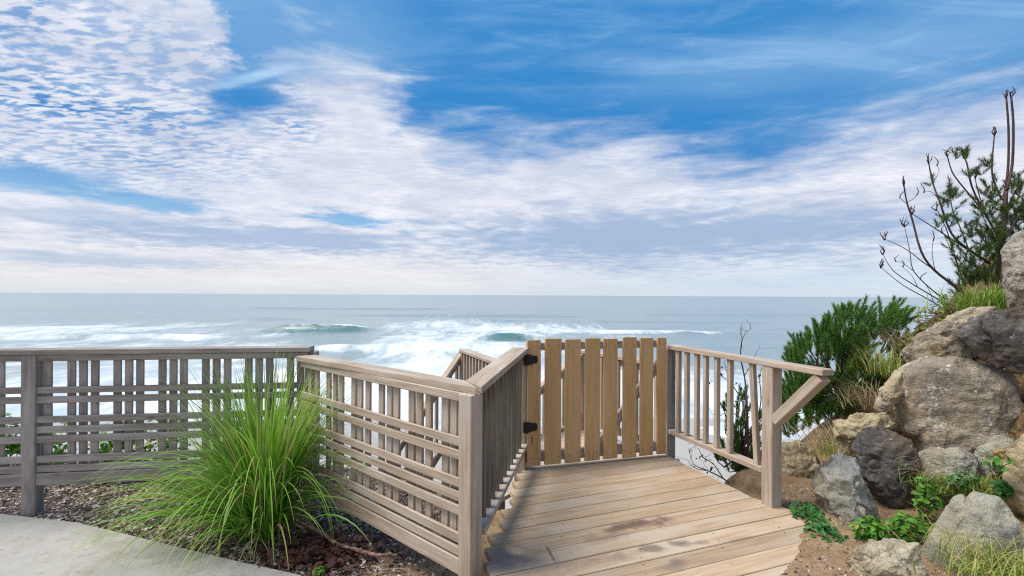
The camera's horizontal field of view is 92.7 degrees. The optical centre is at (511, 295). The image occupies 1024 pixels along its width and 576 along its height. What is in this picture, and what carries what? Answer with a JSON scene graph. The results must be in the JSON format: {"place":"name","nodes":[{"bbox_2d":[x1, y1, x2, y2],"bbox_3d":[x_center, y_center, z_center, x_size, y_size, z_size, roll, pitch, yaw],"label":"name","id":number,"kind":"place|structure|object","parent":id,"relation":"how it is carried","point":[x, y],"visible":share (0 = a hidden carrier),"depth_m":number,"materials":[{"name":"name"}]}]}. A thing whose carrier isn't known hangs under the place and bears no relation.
{"place":"outdoors","nodes":[
{"label":"outdoors","id":0,"kind":"place"},
{"bbox_2d":[0,514,300,575],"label":"concrete path","id":1,"kind":"structure","parent":0,"point":[30,546],"depth_m":2.90,"materials":[{"name":"grey concrete"}]},
{"bbox_2d":[0,460,447,575],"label":"gravel","id":2,"kind":"structure","parent":0,"point":[58,492],"depth_m":3.45,"materials":[{"name":"gravel"}]},
{"bbox_2d":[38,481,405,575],"bbox_3d":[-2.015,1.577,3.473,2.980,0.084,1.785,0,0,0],"label":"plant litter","id":3,"kind":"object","parent":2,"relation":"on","point":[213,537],"visible":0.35,"depth_m":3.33,"materials":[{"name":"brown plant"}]},
{"bbox_2d":[283,503,406,557],"bbox_3d":[-1.103,1.493,3.150,0.999,0.169,0.200,0,0,30],"label":"fallen branch","id":4,"kind":"object","parent":2,"relation":"on","point":[345,546],"visible":0.89,"depth_m":3.05,"materials":[{"name":"brown wood"}]},
{"bbox_2d":[0,293,950,438],"bbox_3d":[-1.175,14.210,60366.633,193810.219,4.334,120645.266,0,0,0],"label":"sea","id":5,"kind":"structure","parent":0,"point":[430,334],"depth_m":241.40,"materials":[{"name":"liquid"}]},
{"bbox_2d":[0,256,1023,575],"bbox_3d":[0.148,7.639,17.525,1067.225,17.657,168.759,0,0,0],"label":"ground","id":6,"kind":"structure","parent":0,"point":[746,482],"depth_m":3.38,"materials":[{"name":"brown soil"}]},
{"bbox_2d":[6,413,19,465],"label":"leafy bush","id":7,"kind":"object","parent":6,"relation":"on","point":[13,448],"visible":0.2,"depth_m":4.17,"materials":[{"name":"green plant"}]},
{"bbox_2d":[53,422,78,464],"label":"leafy bush","id":8,"kind":"object","parent":6,"relation":"on","point":[58,451],"visible":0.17,"depth_m":4.21,"materials":[{"name":"green plant"}]},
{"bbox_2d":[88,421,152,462],"bbox_3d":[-3.357,1.282,4.182,0.465,0.497,0.397,0,0,0],"label":"leafy bush","id":9,"kind":"object","parent":6,"relation":"on","point":[105,448],"visible":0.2,"depth_m":4.10,"materials":[{"name":"green plant"}]},
{"bbox_2d":[0,345,318,516],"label":"lattice fence","id":10,"kind":"object","parent":6,"relation":"on","point":[36,470],"visible":0.7,"depth_m":3.57,"materials":[{"name":"grey wood"}]},
{"bbox_2d":[133,409,190,460],"bbox_3d":[-2.998,1.258,4.185,0.432,0.544,0.387,0,0,0],"label":"leafy bush","id":11,"kind":"object","parent":6,"relation":"on","point":[148,445],"visible":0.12,"depth_m":4.14,"materials":[{"name":"green plant"}]},
{"bbox_2d":[41,339,377,575],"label":"grass clump","id":12,"kind":"object","parent":6,"relation":"on","point":[268,465],"visible":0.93,"depth_m":3.10,"materials":[{"name":"green plant"}]},
{"bbox_2d":[312,566,324,575],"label":"weed","id":13,"kind":"object","parent":6,"relation":"on","point":[319,571],"visible":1,"depth_m":2.71,"materials":[{"name":"green plant"}]},
{"bbox_2d":[246,521,402,575],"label":"leaf litter","id":14,"kind":"object","parent":6,"relation":"on","point":[328,551],"visible":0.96,"depth_m":2.98,"materials":[{"name":"brown plant"}]},
{"bbox_2d":[296,355,482,575],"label":"lattice fence","id":15,"kind":"object","parent":6,"relation":"on","point":[458,501],"visible":0.88,"depth_m":2.80,"materials":[{"name":"brown wood"}]},
{"bbox_2d":[400,460,434,497],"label":"scrub","id":16,"kind":"object","parent":6,"relation":"on","point":[406,468],"visible":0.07,"depth_m":3.47,"materials":[{"name":"green plant"}]},
{"bbox_2d":[385,349,495,476],"bbox_3d":[-0.859,1.791,5.433,1.174,2.210,1.421,0,0,-23],"label":"stair railing","id":17,"kind":"object","parent":6,"relation":"on","point":[465,364],"visible":0.27,"depth_m":5.93,"materials":[{"name":"brown wood"}]},
{"bbox_2d":[498,429,638,509],"bbox_3d":[0.454,2.922,5.391,1.834,2.599,2.649,0,0,-12],"label":"landing","id":18,"kind":"object","parent":6,"relation":"on","point":[506,497],"visible":0.06,"depth_m":4.92,"materials":[{"name":"white concrete"}]},
{"bbox_2d":[541,350,655,441],"bbox_3d":[0.686,1.634,5.188,1.196,1.940,1.367,0,0,-30],"label":"stair railing","id":19,"kind":"object","parent":18,"relation":"on","point":[619,431],"visible":0.2,"depth_m":5.59,"materials":[{"name":"brown wood"}]},
{"bbox_2d":[484,454,804,575],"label":"boardwalk","id":20,"kind":"structure","parent":6,"relation":"on","point":[657,515],"depth_m":2.97,"materials":[{"name":"brown wood"}]},
{"bbox_2d":[466,347,528,534],"bbox_3d":[-0.072,1.210,3.233,0.135,1.580,1.560,0,0,11],"label":"railing","id":21,"kind":"object","parent":20,"relation":"attached to","point":[499,383],"visible":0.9,"depth_m":3.11,"materials":[{"name":"brown wood"}]},
{"bbox_2d":[523,337,666,466],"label":"wooden gate","id":22,"kind":"structure","parent":21,"relation":"attached to","point":[603,443],"depth_m":4.06,"materials":[{"name":"brown wood"}]},
{"bbox_2d":[665,345,832,507],"bbox_3d":[1.619,1.322,3.638,0.098,1.772,1.577,0,0,-18],"label":"railing","id":23,"kind":"object","parent":20,"relation":"attached to","point":[776,414],"visible":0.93,"depth_m":3.44,"materials":[{"name":"brown wood"}]},
{"bbox_2d":[675,324,761,482],"bbox_3d":[1.711,0.985,3.997,0.793,1.588,0.174,0,0,0],"label":"twiggy bush","id":24,"kind":"object","parent":6,"relation":"on","point":[747,426],"visible":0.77,"depth_m":4.00,"materials":[{"name":"black plant"}]},
{"bbox_2d":[712,384,761,472],"bbox_3d":[1.988,1.268,4.120,0.534,1.050,0.723,0,0,25],"label":"mountain pine","id":25,"kind":"object","parent":6,"relation":"on","point":[739,445],"visible":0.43,"depth_m":4.07,"materials":[{"name":"green plant"}]},
{"bbox_2d":[782,440,820,478],"bbox_3d":[2.264,1.395,3.850,0.338,0.496,0.296,0,0,23],"label":"boulder","id":26,"kind":"object","parent":6,"relation":"on","point":[798,461],"visible":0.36,"depth_m":3.79,"materials":[{"name":"beige stone"}]},
{"bbox_2d":[789,500,830,522],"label":"ivy","id":27,"kind":"object","parent":6,"relation":"on","point":[810,510],"visible":0.82,"depth_m":3.08,"materials":[{"name":"green plant"}]},
{"bbox_2d":[784,414,845,453],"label":"grass tuft","id":28,"kind":"object","parent":6,"relation":"on","point":[817,437],"visible":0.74,"depth_m":3.89,"materials":[{"name":"beige plant"}]},
{"bbox_2d":[803,517,848,544],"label":"ivy","id":29,"kind":"object","parent":6,"relation":"on","point":[821,525],"visible":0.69,"depth_m":2.83,"materials":[{"name":"green plant"}]},
{"bbox_2d":[811,438,853,458],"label":"grass tuft","id":30,"kind":"object","parent":6,"relation":"on","point":[830,450],"visible":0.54,"depth_m":3.71,"materials":[{"name":"green plant"}]},
{"bbox_2d":[832,516,849,527],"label":"boulder","id":31,"kind":"object","parent":6,"relation":"on","point":[842,522],"visible":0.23,"depth_m":2.97,"materials":[{"name":"beige stone"}]},
{"bbox_2d":[811,452,878,524],"bbox_3d":[2.112,1.256,3.114,0.363,0.500,0.247,0,0,39],"label":"boulder","id":32,"kind":"object","parent":6,"relation":"on","point":[839,487],"visible":0.82,"depth_m":3.04,"materials":[{"name":"grey stone"}]},
{"bbox_2d":[780,294,918,438],"bbox_3d":[3.210,0.801,4.664,1.880,1.647,1.192,0,0,0],"label":"mountain pine","id":33,"kind":"object","parent":6,"relation":"on","point":[827,335],"visible":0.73,"depth_m":4.37,"materials":[{"name":"green plant"}]},
{"bbox_2d":[819,372,880,410],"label":"grass tuft","id":34,"kind":"object","parent":6,"relation":"on","point":[866,398],"visible":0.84,"depth_m":4.01,"materials":[{"name":"brown plant"}]},
{"bbox_2d":[832,412,894,455],"bbox_3d":[2.541,1.043,3.554,0.217,0.425,0.382,0,0,-33],"label":"boulder","id":35,"kind":"object","parent":6,"relation":"on","point":[845,432],"visible":0.57,"depth_m":3.53,"materials":[{"name":"beige stone"}]},
{"bbox_2d":[873,368,904,412],"bbox_3d":[2.699,0.693,3.491,0.188,0.351,0.146,0,0,38],"label":"boulder","id":36,"kind":"object","parent":35,"relation":"on","point":[891,392],"visible":0.98,"depth_m":3.46,"materials":[{"name":"beige stone"}]},
{"bbox_2d":[866,486,878,501],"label":"boulder","id":37,"kind":"object","parent":6,"relation":"on","point":[875,498],"visible":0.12,"depth_m":3.28,"materials":[{"name":"stone"}]},
{"bbox_2d":[781,486,965,575],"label":"soil crumbs","id":38,"kind":"object","parent":6,"relation":"on","point":[825,559],"visible":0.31,"depth_m":2.71,"materials":[{"name":"brown soil"}]},
{"bbox_2d":[849,515,898,541],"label":"creeper","id":39,"kind":"object","parent":6,"relation":"on","point":[874,527],"visible":0.92,"depth_m":2.78,"materials":[{"name":"green plant"}]},
{"bbox_2d":[836,340,914,377],"bbox_3d":[3.024,0.530,4.074,0.675,0.359,0.650,0,0,0],"label":"grass tuft","id":40,"kind":"object","parent":6,"relation":"on","point":[885,370],"visible":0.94,"depth_m":4.01,"materials":[{"name":"green plant"}]},
{"bbox_2d":[845,537,926,575],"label":"boulder","id":41,"kind":"object","parent":6,"relation":"on","point":[871,557],"visible":0.95,"depth_m":2.39,"materials":[{"name":"beige stone"}]},
{"bbox_2d":[851,425,922,508],"bbox_3d":[2.460,1.183,3.213,0.213,0.634,0.371,0,0,-42],"label":"boulder","id":42,"kind":"object","parent":6,"relation":"on","point":[878,451],"visible":0.82,"depth_m":3.15,"materials":[{"name":"grey stone"}]},
{"bbox_2d":[895,456,955,485],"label":"grass tuft","id":43,"kind":"object","parent":42,"relation":"on","point":[924,471],"visible":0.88,"depth_m":2.99,"materials":[{"name":"plant"}]},
{"bbox_2d":[886,406,908,437],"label":"boulder","id":44,"kind":"object","parent":6,"relation":"on","point":[895,427],"visible":0.16,"depth_m":3.56,"materials":[{"name":"brown stone"}]},
{"bbox_2d":[863,318,932,352],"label":"grass tuft","id":45,"kind":"object","parent":6,"relation":"on","point":[892,340],"visible":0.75,"depth_m":4.13,"materials":[{"name":"green plant"}]},
{"bbox_2d":[898,333,915,356],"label":"scrub","id":46,"kind":"object","parent":6,"relation":"on","point":[907,338],"visible":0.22,"depth_m":4.03,"materials":[{"name":"green plant"}]},
{"bbox_2d":[885,510,932,541],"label":"creeper","id":47,"kind":"object","parent":6,"relation":"on","point":[906,523],"visible":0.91,"depth_m":2.76,"materials":[{"name":"green plant"}]},
{"bbox_2d":[911,475,944,522],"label":"creeper","id":48,"kind":"object","parent":6,"relation":"on","point":[928,498],"visible":0.95,"depth_m":2.90,"materials":[{"name":"green plant"}]},
{"bbox_2d":[907,306,950,333],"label":"scrub","id":49,"kind":"object","parent":6,"relation":"on","point":[920,327],"visible":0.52,"depth_m":4.10,"materials":[{"name":"green plant"}]},
{"bbox_2d":[899,306,997,362],"bbox_3d":[3.382,0.345,3.781,0.247,0.529,0.570,0,0,-40],"label":"boulder","id":50,"kind":"object","parent":6,"relation":"on","point":[938,339],"visible":0.59,"depth_m":3.72,"materials":[{"name":"beige stone"}]},
{"bbox_2d":[929,292,968,318],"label":"scrub","id":51,"kind":"object","parent":6,"relation":"on","point":[943,309],"visible":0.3,"depth_m":4.23,"materials":[{"name":"green plant"}]},
{"bbox_2d":[918,446,980,493],"bbox_3d":[2.718,1.099,3.058,0.319,0.313,0.207,0,0,41],"label":"boulder","id":52,"kind":"object","parent":6,"relation":"on","point":[954,459],"visible":0.63,"depth_m":3.01,"materials":[{"name":"light beige-grey rock"}]},
{"bbox_2d":[892,467,994,500],"bbox_3d":[2.641,1.140,2.998,0.547,0.208,0.597,0,0,34],"label":"grass tuft","id":53,"kind":"object","parent":52,"relation":"on","point":[947,486],"visible":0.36,"depth_m":2.96,"materials":[{"name":"green plant"}]},
{"bbox_2d":[945,470,981,490],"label":"creeper","id":54,"kind":"object","parent":53,"relation":"on","point":[955,477],"visible":0.94,"depth_m":2.88,"materials":[{"name":"green plant"}]},
{"bbox_2d":[879,87,1023,312],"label":"sparse pine","id":55,"kind":"object","parent":6,"relation":"on","point":[1001,232],"visible":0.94,"depth_m":4.31,"materials":[{"name":"green plant"}]},
{"bbox_2d":[881,490,1023,575],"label":"grass tuft","id":56,"kind":"object","parent":6,"relation":"on","point":[1015,569],"visible":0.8,"depth_m":2.31,"materials":[{"name":"green plant"}]},
{"bbox_2d":[894,355,1022,453],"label":"boulder","id":57,"kind":"object","parent":6,"relation":"on","point":[969,405],"visible":0.75,"depth_m":3.27,"materials":[{"name":"grey stone"}]},
{"bbox_2d":[954,305,1023,373],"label":"boulder","id":58,"kind":"object","parent":57,"relation":"on","point":[995,338],"visible":1,"depth_m":3.15,"materials":[{"name":"grey stone"}]},
{"bbox_2d":[916,276,1006,311],"bbox_3d":[3.816,0.005,3.910,0.796,0.341,0.830,0,0,0],"label":"grass tuft","id":59,"kind":"object","parent":6,"relation":"on","point":[960,304],"visible":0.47,"depth_m":3.95,"materials":[{"name":"green plant"}]},
{"bbox_2d":[922,471,1010,508],"bbox_3d":[2.765,1.146,2.925,0.567,0.222,0.533,0,0,27],"label":"grass tuft","id":60,"kind":"object","parent":6,"relation":"on","point":[977,486],"visible":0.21,"depth_m":2.90,"materials":[{"name":"plant"}]},
{"bbox_2d":[921,491,1023,575],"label":"boulder","id":61,"kind":"object","parent":6,"relation":"on","point":[994,514],"visible":0.69,"depth_m":2.45,"materials":[{"name":"stone"}]},
{"bbox_2d":[954,283,1006,308],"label":"grass tuft","id":62,"kind":"object","parent":6,"relation":"on","point":[994,298],"visible":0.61,"depth_m":3.76,"materials":[{"name":"green plant"}]},
{"bbox_2d":[950,472,1022,502],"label":"grass tuft","id":63,"kind":"object","parent":6,"relation":"on","point":[986,491],"visible":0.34,"depth_m":2.85,"materials":[{"name":"green plant"}]},
{"bbox_2d":[974,435,1014,481],"bbox_3d":[2.962,1.035,3.006,0.176,0.370,0.234,0,0,-29],"label":"boulder","id":64,"kind":"object","parent":6,"relation":"on","point":[994,442],"visible":0.38,"depth_m":2.96,"materials":[{"name":"stone"}]},
{"bbox_2d":[1000,229,1023,307],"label":"boulder","id":65,"kind":"object","parent":6,"relation":"on","point":[1012,253],"visible":0.97,"depth_m":3.30,"materials":[{"name":"grey stone"}]},
{"bbox_2d":[1001,433,1023,515],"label":"boulder","id":66,"kind":"object","parent":6,"relation":"on","point":[1013,477],"visible":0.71,"depth_m":2.73,"materials":[{"name":"beige stone"}]},
{"bbox_2d":[979,449,1014,471],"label":"bramble","id":67,"kind":"object","parent":66,"relation":"on","point":[996,463],"visible":1,"depth_m":2.70,"materials":[{"name":"green plant"}]},
{"bbox_2d":[988,479,1014,498],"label":"creeper","id":68,"kind":"object","parent":66,"relation":"attached to","point":[1002,489],"visible":0.98,"depth_m":2.73,"materials":[{"name":"green plant"}]},
{"bbox_2d":[0,0,1023,297],"label":"sky","id":69,"kind":"structure","parent":0,"point":[752,148],"materials":[{"name":"blue"}]}
]}

